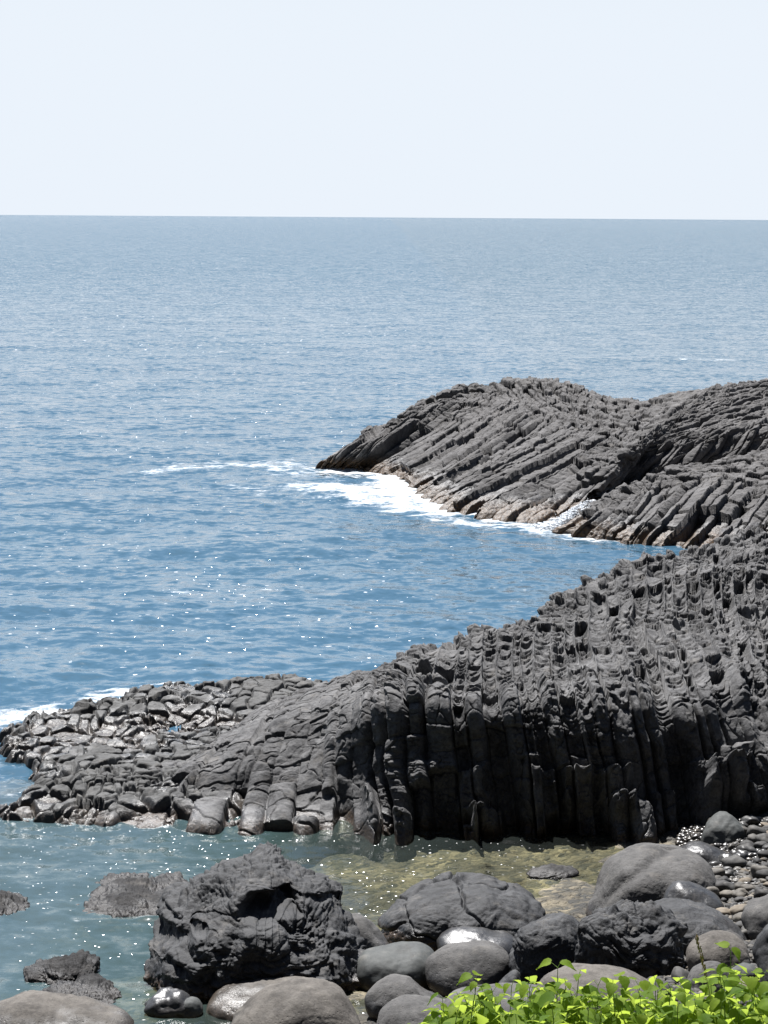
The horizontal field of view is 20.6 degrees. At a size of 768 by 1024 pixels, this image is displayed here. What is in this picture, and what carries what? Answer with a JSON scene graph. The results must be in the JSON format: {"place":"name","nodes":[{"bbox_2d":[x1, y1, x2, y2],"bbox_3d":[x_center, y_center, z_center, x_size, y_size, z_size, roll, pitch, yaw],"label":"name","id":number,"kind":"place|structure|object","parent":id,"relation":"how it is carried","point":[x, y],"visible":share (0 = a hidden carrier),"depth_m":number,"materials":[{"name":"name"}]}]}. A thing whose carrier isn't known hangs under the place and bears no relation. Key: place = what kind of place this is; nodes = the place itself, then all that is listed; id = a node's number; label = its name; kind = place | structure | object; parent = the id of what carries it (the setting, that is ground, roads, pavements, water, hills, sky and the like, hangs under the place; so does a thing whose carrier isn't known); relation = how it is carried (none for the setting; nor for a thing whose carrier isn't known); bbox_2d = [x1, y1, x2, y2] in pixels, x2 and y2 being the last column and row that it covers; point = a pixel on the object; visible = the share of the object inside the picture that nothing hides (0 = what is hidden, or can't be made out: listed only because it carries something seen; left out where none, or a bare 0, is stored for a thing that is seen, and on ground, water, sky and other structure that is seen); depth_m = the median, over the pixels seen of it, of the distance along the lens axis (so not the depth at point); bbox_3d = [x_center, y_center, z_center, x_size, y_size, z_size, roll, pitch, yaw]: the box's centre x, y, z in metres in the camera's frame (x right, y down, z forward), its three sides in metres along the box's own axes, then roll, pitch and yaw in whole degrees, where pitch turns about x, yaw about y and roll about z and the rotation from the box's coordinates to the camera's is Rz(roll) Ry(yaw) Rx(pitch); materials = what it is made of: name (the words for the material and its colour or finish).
{"place":"outdoors","nodes":[
{"label":"outdoors","id":0,"kind":"place"},
{"bbox_2d":[0,215,767,1000],"bbox_3d":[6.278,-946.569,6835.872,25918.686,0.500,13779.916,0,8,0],"label":"sea","id":1,"kind":"structure","parent":0,"point":[188,405],"depth_m":139.89,"materials":[{"name":"liquid"}]},
{"bbox_2d":[0,890,29,915],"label":"rock","id":2,"kind":"object","parent":1,"relation":"in","point":[11,902],"visible":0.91,"depth_m":42.88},
{"bbox_2d":[23,949,99,984],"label":"rock","id":3,"kind":"object","parent":1,"relation":"in","point":[73,966],"visible":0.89,"depth_m":39.15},
{"bbox_2d":[40,973,121,1004],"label":"rock","id":4,"kind":"object","parent":1,"relation":"in","point":[98,986],"visible":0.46,"depth_m":38.28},
{"bbox_2d":[76,871,188,917],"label":"rock","id":5,"kind":"object","parent":1,"relation":"in","point":[124,894],"visible":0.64,"depth_m":43.55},
{"bbox_2d":[0,673,327,862],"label":"rock platform","id":6,"kind":"object","parent":1,"relation":"in","point":[88,760],"visible":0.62,"depth_m":55.14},
{"bbox_2d":[144,987,189,1020],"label":"stone","id":7,"kind":"object","parent":1,"relation":"in","point":[165,1003],"visible":0.99,"depth_m":37.29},
{"bbox_2d":[179,996,202,1020],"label":"stone","id":8,"kind":"object","parent":1,"relation":"in","point":[193,1006],"visible":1,"depth_m":37.25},
{"bbox_2d":[533,498,595,530],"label":"sea spray","id":9,"kind":"object","parent":1,"relation":"on","point":[564,518],"visible":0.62,"depth_m":95.97,"materials":[{"name":"white liquid"}]},
{"bbox_2d":[0,0,767,219],"label":"sky","id":10,"kind":"structure","parent":0,"point":[557,109],"materials":[{"name":"white"}]},
{"bbox_2d":[114,811,767,1023],"bbox_3d":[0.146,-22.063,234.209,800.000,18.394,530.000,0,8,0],"label":"ground","id":11,"kind":"structure","parent":0,"point":[374,900],"depth_m":46.37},
{"bbox_2d":[0,990,133,1023],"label":"flat boulder","id":12,"kind":"object","parent":11,"relation":"on","point":[35,1007],"visible":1,"depth_m":36.26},
{"bbox_2d":[143,841,365,1004],"bbox_3d":[-2.317,7.745,39.883,4.264,2.203,4.076,0,8,0],"label":"craggy rock","id":13,"kind":"object","parent":11,"relation":"on","point":[266,910],"visible":0.87,"depth_m":39.05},
{"bbox_2d":[205,976,303,1023],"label":"round boulder","id":14,"kind":"object","parent":11,"relation":"on","point":[226,1003],"visible":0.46,"depth_m":37.54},
{"bbox_2d":[231,977,360,1023],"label":"round boulder","id":15,"kind":"object","parent":11,"relation":"on","point":[305,1000],"visible":1,"depth_m":35.08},
{"bbox_2d":[351,913,388,948],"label":"pale boulder","id":16,"kind":"object","parent":11,"relation":"on","point":[371,934],"visible":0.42,"depth_m":40.15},
{"bbox_2d":[357,941,433,990],"bbox_3d":[0.245,8.491,39.086,1.556,0.831,1.381,0,8,0],"label":"round boulder","id":17,"kind":"object","parent":11,"relation":"on","point":[375,964],"visible":0.55,"depth_m":38.77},
{"bbox_2d":[364,974,442,1019],"bbox_3d":[0.362,8.606,37.207,1.415,0.785,1.237,0,8,0],"label":"round boulder","id":18,"kind":"object","parent":11,"relation":"on","point":[380,993],"visible":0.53,"depth_m":37.00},
{"bbox_2d":[376,994,444,1023],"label":"round boulder","id":19,"kind":"object","parent":11,"relation":"on","point":[405,1009],"visible":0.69,"depth_m":34.40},
{"bbox_2d":[76,527,767,863],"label":"basalt cliff","id":20,"kind":"structure","parent":11,"relation":"on","point":[625,700],"depth_m":49.54,"materials":[{"name":"stone"}]},
{"bbox_2d":[418,1006,447,1023],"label":"leafy plant","id":21,"kind":"object","parent":11,"relation":"on","point":[435,1014],"visible":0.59,"depth_m":10.74,"materials":[{"name":"green plant"}]},
{"bbox_2d":[423,1002,446,1023],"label":"leafy plant","id":22,"kind":"object","parent":11,"relation":"on","point":[428,1018],"visible":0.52,"depth_m":11.04,"materials":[{"name":"green plant"}]},
{"bbox_2d":[443,1005,466,1023],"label":"leafy plant","id":23,"kind":"object","parent":11,"relation":"on","point":[453,1010],"visible":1,"depth_m":10.34,"materials":[{"name":"green plant"}]},
{"bbox_2d":[422,995,491,1023],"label":"leafy plant","id":24,"kind":"object","parent":11,"relation":"on","point":[470,997],"visible":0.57,"depth_m":10.78,"materials":[{"name":"green plant"}]},
{"bbox_2d":[436,993,484,1023],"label":"leafy plant","id":25,"kind":"object","parent":11,"relation":"on","point":[481,997],"visible":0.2,"depth_m":11.03,"materials":[{"name":"green plant"}]},
{"bbox_2d":[377,871,545,951],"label":"cracked boulder","id":26,"kind":"object","parent":11,"relation":"on","point":[428,911],"visible":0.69,"depth_m":41.41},
{"bbox_2d":[424,978,501,1023],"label":"leafy plant","id":27,"kind":"object","parent":11,"relation":"on","point":[478,1018],"visible":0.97,"depth_m":10.63,"materials":[{"name":"green plant"}]},
{"bbox_2d":[425,940,509,996],"bbox_3d":[1.535,8.374,38.624,1.570,0.884,1.407,0,8,0],"label":"round boulder","id":28,"kind":"object","parent":11,"relation":"on","point":[447,966],"visible":0.69,"depth_m":38.31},
{"bbox_2d":[437,926,513,954],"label":"flat boulder","id":29,"kind":"object","parent":11,"relation":"on","point":[502,939],"visible":0.45,"depth_m":40.43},
{"bbox_2d":[447,970,504,1023],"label":"leafy plant","id":30,"kind":"object","parent":11,"relation":"on","point":[465,976],"visible":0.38,"depth_m":11.05,"materials":[{"name":"green plant"}]},
{"bbox_2d":[440,985,515,1023],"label":"leafy plant","id":31,"kind":"object","parent":11,"relation":"on","point":[491,1016],"visible":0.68,"depth_m":10.79,"materials":[{"name":"green plant"}]},
{"bbox_2d":[477,983,502,991],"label":"leafy plant","id":32,"kind":"object","parent":11,"relation":"on","point":[488,986],"visible":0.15,"depth_m":11.35,"materials":[{"name":"green plant"}]},
{"bbox_2d":[474,994,505,1023],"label":"leafy plant","id":33,"kind":"object","parent":11,"relation":"on","point":[499,998],"visible":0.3,"depth_m":11.11,"materials":[{"name":"green plant"}]},
{"bbox_2d":[445,983,535,1012],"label":"flat boulder","id":34,"kind":"object","parent":11,"relation":"on","point":[505,1005],"visible":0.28,"depth_m":34.61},
{"bbox_2d":[461,975,536,1023],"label":"leafy plant","id":35,"kind":"object","parent":11,"relation":"on","point":[515,1003],"visible":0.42,"depth_m":11.17,"materials":[{"name":"green plant"}]},
{"bbox_2d":[499,970,520,982],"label":"stone","id":36,"kind":"object","parent":11,"relation":"on","point":[511,976],"visible":0.38,"depth_m":37.38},
{"bbox_2d":[511,987,546,1023],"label":"leafy plant","id":37,"kind":"object","parent":11,"relation":"on","point":[537,993],"visible":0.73,"depth_m":10.88,"materials":[{"name":"green plant"}]},
{"bbox_2d":[496,1010,579,1023],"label":"leafy plant","id":38,"kind":"object","parent":11,"relation":"on","point":[503,1019],"visible":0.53,"depth_m":10.77,"materials":[{"name":"green plant"}]},
{"bbox_2d":[525,985,560,1023],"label":"leafy plant","id":39,"kind":"object","parent":11,"relation":"on","point":[544,1009],"visible":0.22,"depth_m":10.98,"materials":[{"name":"green plant"}]},
{"bbox_2d":[505,981,588,1023],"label":"leafy plant","id":40,"kind":"object","parent":11,"relation":"on","point":[518,1019],"visible":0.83,"depth_m":10.58,"materials":[{"name":"green plant"}]},
{"bbox_2d":[526,863,578,880],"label":"rock","id":41,"kind":"object","parent":11,"relation":"on","point":[551,871],"visible":1,"depth_m":45.36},
{"bbox_2d":[540,1001,568,1023],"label":"leafy plant","id":42,"kind":"object","parent":11,"relation":"on","point":[560,1006],"visible":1,"depth_m":10.34,"materials":[{"name":"green plant"}]},
{"bbox_2d":[503,993,607,1023],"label":"leafy plant","id":43,"kind":"object","parent":11,"relation":"on","point":[585,1017],"visible":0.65,"depth_m":10.65,"materials":[{"name":"green plant"}]},
{"bbox_2d":[513,958,600,1021],"bbox_3d":[0.932,3.043,11.187,0.704,1.357,0.484,0,8,0],"label":"leafy plant","id":44,"kind":"object","parent":11,"relation":"on","point":[547,961],"visible":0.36,"depth_m":11.13,"materials":[{"name":"green plant"}]},
{"bbox_2d":[526,969,602,1023],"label":"leafy plant","id":45,"kind":"object","parent":11,"relation":"on","point":[587,989],"visible":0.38,"depth_m":10.82,"materials":[{"name":"green plant"}]},
{"bbox_2d":[537,978,616,1023],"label":"leafy plant","id":46,"kind":"object","parent":11,"relation":"on","point":[545,997],"visible":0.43,"depth_m":10.86,"materials":[{"name":"green plant"}]},
{"bbox_2d":[551,992,627,1023],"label":"leafy plant","id":47,"kind":"object","parent":11,"relation":"on","point":[590,1013],"visible":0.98,"depth_m":10.67,"materials":[{"name":"green plant"}]},
{"bbox_2d":[576,991,607,1023],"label":"leafy plant","id":48,"kind":"object","parent":11,"relation":"on","point":[592,994],"visible":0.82,"depth_m":10.71,"materials":[{"name":"green plant"}]},
{"bbox_2d":[534,963,659,1014],"bbox_3d":[3.535,8.037,34.371,2.224,1.105,1.854,0,8,0],"label":"flat boulder","id":49,"kind":"object","parent":11,"relation":"on","point":[595,972],"visible":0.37,"depth_m":34.31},
{"bbox_2d":[587,977,612,1017],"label":"leafy plant","id":50,"kind":"object","parent":11,"relation":"on","point":[605,979],"visible":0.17,"depth_m":11.55,"materials":[{"name":"green plant"}]},
{"bbox_2d":[554,978,662,1023],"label":"leafy plant","id":51,"kind":"object","parent":11,"relation":"on","point":[612,986],"visible":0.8,"depth_m":10.63,"materials":[{"name":"green plant"}]},
{"bbox_2d":[576,988,647,1017],"bbox_3d":[1.223,3.081,11.019,0.651,1.194,0.541,0,8,0],"label":"leafy plant","id":52,"kind":"object","parent":11,"relation":"on","point":[628,992],"visible":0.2,"depth_m":10.99,"materials":[{"name":"green plant"}]},
{"bbox_2d":[598,997,628,1018],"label":"leafy plant","id":53,"kind":"object","parent":11,"relation":"on","point":[605,1010],"visible":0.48,"depth_m":11.03,"materials":[{"name":"green plant"}]},
{"bbox_2d":[580,971,656,1021],"bbox_3d":[1.167,3.013,11.085,0.581,1.263,0.446,-5,9,-32],"label":"leafy plant","id":54,"kind":"object","parent":11,"relation":"on","point":[624,981],"visible":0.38,"depth_m":10.95,"materials":[{"name":"green plant"}]},
{"bbox_2d":[585,988,654,1013],"bbox_3d":[1.311,3.223,11.575,0.634,1.205,0.857,-5,10,-34],"label":"leafy plant","id":55,"kind":"object","parent":11,"relation":"on","point":[605,991],"visible":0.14,"depth_m":11.79,"materials":[{"name":"green plant"}]},
{"bbox_2d":[574,899,687,975],"bbox_3d":[4.348,7.616,37.221,2.064,1.399,1.741,0,8,0],"label":"craggy rock","id":56,"kind":"object","parent":11,"relation":"on","point":[632,936],"visible":0.77,"depth_m":36.81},
{"bbox_2d":[627,977,652,1013],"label":"leafy plant","id":57,"kind":"object","parent":11,"relation":"on","point":[644,985],"visible":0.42,"depth_m":11.11,"materials":[{"name":"green plant"}]},
{"bbox_2d":[636,1009,648,1023],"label":"leafy plant","id":58,"kind":"object","parent":11,"relation":"on","point":[641,1018],"visible":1,"depth_m":10.32,"materials":[{"name":"green plant"}]},
{"bbox_2d":[585,843,715,915],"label":"hump boulder","id":59,"kind":"object","parent":11,"relation":"on","point":[641,872],"visible":0.63,"depth_m":42.35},
{"bbox_2d":[599,996,702,1023],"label":"leafy plant","id":60,"kind":"object","parent":11,"relation":"on","point":[660,1002],"visible":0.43,"depth_m":10.81,"materials":[{"name":"green plant"}]},
{"bbox_2d":[621,983,689,1023],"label":"leafy plant","id":61,"kind":"object","parent":11,"relation":"on","point":[651,988],"visible":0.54,"depth_m":10.68,"materials":[{"name":"green plant"}]},
{"bbox_2d":[609,982,702,1023],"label":"leafy plant","id":62,"kind":"object","parent":11,"relation":"on","point":[665,1007],"visible":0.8,"depth_m":10.62,"materials":[{"name":"green plant"}]},
{"bbox_2d":[637,975,678,1017],"bbox_3d":[1.526,3.153,11.381,0.611,1.292,0.774,-2,8,-19],"label":"leafy plant","id":63,"kind":"object","parent":11,"relation":"on","point":[653,979],"visible":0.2,"depth_m":11.39,"materials":[{"name":"green plant"}]},
{"bbox_2d":[648,977,696,1008],"bbox_3d":[1.640,3.158,11.525,0.772,1.281,0.716,0,8,0],"label":"leafy plant","id":64,"kind":"object","parent":11,"relation":"on","point":[685,983],"visible":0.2,"depth_m":11.63,"materials":[{"name":"green plant"}]},
{"bbox_2d":[657,988,689,1003],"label":"leafy plant","id":65,"kind":"object","parent":11,"relation":"on","point":[666,992],"visible":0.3,"depth_m":11.51,"materials":[{"name":"green plant"}]},
{"bbox_2d":[645,981,707,1021],"bbox_3d":[1.636,3.070,11.218,0.685,1.240,0.675,3,8,17],"label":"leafy plant","id":66,"kind":"object","parent":11,"relation":"on","point":[701,987],"visible":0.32,"depth_m":11.11,"materials":[{"name":"green plant"}]},
{"bbox_2d":[646,991,713,1023],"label":"leafy plant","id":67,"kind":"object","parent":11,"relation":"on","point":[681,997],"visible":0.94,"depth_m":10.42,"materials":[{"name":"green plant"}]},
{"bbox_2d":[644,974,745,1023],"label":"leafy plant","id":68,"kind":"object","parent":11,"relation":"on","point":[741,1017],"visible":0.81,"depth_m":10.67,"materials":[{"name":"green plant"}]},
{"bbox_2d":[655,997,739,1023],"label":"leafy plant","id":69,"kind":"object","parent":11,"relation":"on","point":[684,1014],"visible":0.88,"depth_m":10.38,"materials":[{"name":"green plant"}]},
{"bbox_2d":[681,1000,714,1023],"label":"leafy plant","id":70,"kind":"object","parent":11,"relation":"on","point":[692,1003],"visible":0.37,"depth_m":10.72,"materials":[{"name":"green plant"}]},
{"bbox_2d":[654,898,747,954],"bbox_3d":[5.653,7.747,38.775,2.161,1.019,1.768,0,8,0],"label":"rough boulder","id":71,"kind":"object","parent":11,"relation":"on","point":[698,918],"visible":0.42,"depth_m":38.56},
{"bbox_2d":[695,934,710,999],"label":"grass stalk","id":72,"kind":"object","parent":11,"relation":"on","point":[702,956],"depth_m":10.82,"materials":[{"name":"plant"}]},
{"bbox_2d":[681,841,725,862],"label":"flat boulder","id":73,"kind":"object","parent":11,"relation":"on","point":[707,852],"visible":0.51,"depth_m":45.35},
{"bbox_2d":[644,816,767,1005],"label":"shingle","id":74,"kind":"object","parent":11,"relation":"on","point":[682,838],"visible":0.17,"depth_m":43.41,"materials":[{"name":"stone"}]},
{"bbox_2d":[509,913,579,984],"bbox_3d":[3.061,7.954,38.294,1.606,1.253,1.343,0,8,0],"label":"pitted boulder","id":75,"kind":"object","parent":74,"relation":"on","point":[553,937],"visible":0.66,"depth_m":37.92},
{"bbox_2d":[637,968,657,976],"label":"beach pebble","id":76,"kind":"object","parent":74,"relation":"on","point":[643,972],"visible":0.52,"depth_m":36.50,"materials":[{"name":"stone"}]},
{"bbox_2d":[671,966,688,977],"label":"beach pebble","id":77,"kind":"object","parent":74,"relation":"on","point":[677,971],"visible":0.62,"depth_m":35.81,"materials":[{"name":"stone"}]},
{"bbox_2d":[663,880,723,908],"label":"wet boulder","id":78,"kind":"object","parent":74,"relation":"on","point":[689,890],"visible":0.54,"depth_m":41.21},
{"bbox_2d":[712,868,725,875],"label":"beach pebble","id":79,"kind":"object","parent":74,"relation":"on","point":[719,871],"visible":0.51,"depth_m":43.24,"materials":[{"name":"stone"}]},
{"bbox_2d":[715,880,727,890],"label":"beach pebble","id":80,"kind":"object","parent":74,"relation":"on","point":[719,885],"visible":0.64,"depth_m":42.37,"materials":[{"name":"stone"}]},
{"bbox_2d":[719,890,732,898],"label":"beach pebble","id":81,"kind":"object","parent":74,"relation":"on","point":[727,894],"visible":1,"depth_m":42.01,"materials":[{"name":"stone"}]},
{"bbox_2d":[724,882,735,890],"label":"beach pebble","id":82,"kind":"object","parent":74,"relation":"on","point":[729,886],"visible":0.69,"depth_m":42.35,"materials":[{"name":"stone"}]},
{"bbox_2d":[721,855,746,867],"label":"beach pebble","id":83,"kind":"object","parent":74,"relation":"on","point":[732,861],"visible":0.77,"depth_m":44.17,"materials":[{"name":"stone"}]},
{"bbox_2d":[729,904,745,913],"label":"beach pebble","id":84,"kind":"object","parent":74,"relation":"on","point":[736,909],"visible":0.59,"depth_m":40.63,"materials":[{"name":"beige stone"}]},
{"bbox_2d":[736,844,756,852],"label":"beach pebble","id":85,"kind":"object","parent":74,"relation":"on","point":[748,848],"visible":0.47,"depth_m":45.40,"materials":[{"name":"stone"}]},
{"bbox_2d":[740,815,758,825],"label":"beach pebble","id":86,"kind":"object","parent":74,"relation":"on","point":[750,819],"visible":0.79,"depth_m":47.34,"materials":[{"name":"stone"}]},
{"bbox_2d":[746,825,766,837],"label":"beach pebble","id":87,"kind":"object","parent":74,"relation":"on","point":[754,829],"visible":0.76,"depth_m":46.31,"materials":[{"name":"stone"}]},
{"bbox_2d":[750,864,767,877],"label":"beach pebble","id":88,"kind":"object","parent":74,"relation":"on","point":[754,868],"visible":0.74,"depth_m":43.16,"materials":[{"name":"stone"}]},
{"bbox_2d":[753,887,767,897],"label":"beach pebble","id":89,"kind":"object","parent":74,"relation":"on","point":[759,892],"visible":0.61,"depth_m":41.62,"materials":[{"name":"stone"}]},
{"bbox_2d":[755,833,767,842],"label":"beach pebble","id":90,"kind":"object","parent":74,"relation":"on","point":[762,837],"visible":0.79,"depth_m":45.93,"materials":[{"name":"stone"}]},
{"bbox_2d":[756,869,767,878],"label":"beach pebble","id":91,"kind":"object","parent":74,"relation":"on","point":[763,873],"visible":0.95,"depth_m":42.93,"materials":[{"name":"stone"}]},
{"bbox_2d":[687,961,728,991],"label":"round boulder","id":92,"kind":"object","parent":11,"relation":"on","point":[696,971],"visible":0.31,"depth_m":35.33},
{"bbox_2d":[676,976,743,1011],"bbox_3d":[1.651,3.040,11.077,0.610,1.265,0.699,6,10,35],"label":"leafy plant","id":93,"kind":"object","parent":11,"relation":"on","point":[701,980],"visible":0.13,"depth_m":11.00,"materials":[{"name":"green plant"}]},
{"bbox_2d":[686,930,749,970],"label":"round boulder","id":94,"kind":"object","parent":11,"relation":"on","point":[711,949],"visible":0.66,"depth_m":36.44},
{"bbox_2d":[700,811,745,843],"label":"round boulder","id":95,"kind":"object","parent":11,"relation":"on","point":[722,827],"visible":0.84,"depth_m":46.55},
{"bbox_2d":[689,941,767,1020],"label":"leafy plant","id":96,"kind":"object","parent":11,"relation":"on","point":[735,950],"visible":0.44,"depth_m":10.99,"materials":[{"name":"green plant"}]},
{"bbox_2d":[694,972,767,1023],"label":"leafy plant","id":97,"kind":"object","parent":11,"relation":"on","point":[751,983],"visible":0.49,"depth_m":10.72,"materials":[{"name":"green plant"}]},
{"bbox_2d":[699,967,764,1023],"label":"leafy plant","id":98,"kind":"object","parent":11,"relation":"on","point":[706,1018],"visible":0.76,"depth_m":10.62,"materials":[{"name":"green plant"}]},
{"bbox_2d":[732,962,758,981],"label":"round boulder","id":99,"kind":"object","parent":11,"relation":"on","point":[751,968],"visible":0.23,"depth_m":35.58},
{"bbox_2d":[725,979,767,1023],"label":"leafy plant","id":100,"kind":"object","parent":11,"relation":"on","point":[734,989],"visible":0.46,"depth_m":10.81,"materials":[{"name":"green plant"}]},
{"bbox_2d":[738,994,766,1023],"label":"leafy plant","id":101,"kind":"object","parent":11,"relation":"on","point":[746,997],"visible":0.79,"depth_m":10.70,"materials":[{"name":"green plant"}]},
{"bbox_2d":[741,894,767,939],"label":"round boulder","id":102,"kind":"object","parent":11,"relation":"on","point":[754,917],"visible":0.78,"depth_m":38.74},
{"bbox_2d":[741,999,767,1023],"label":"leafy plant","id":103,"kind":"object","parent":11,"relation":"on","point":[764,1009],"visible":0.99,"depth_m":10.44,"materials":[{"name":"green plant"}]},
{"bbox_2d":[752,924,767,981],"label":"dark boulder","id":104,"kind":"object","parent":11,"relation":"on","point":[760,950],"visible":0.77,"depth_m":35.59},
{"bbox_2d":[755,981,767,999],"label":"leafy plant","id":105,"kind":"object","parent":11,"relation":"on","point":[763,987],"visible":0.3,"depth_m":10.86,"materials":[{"name":"green plant"}]},
{"bbox_2d":[315,376,767,548],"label":"basalt headland","id":106,"kind":"structure","parent":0,"point":[684,469],"depth_m":108.42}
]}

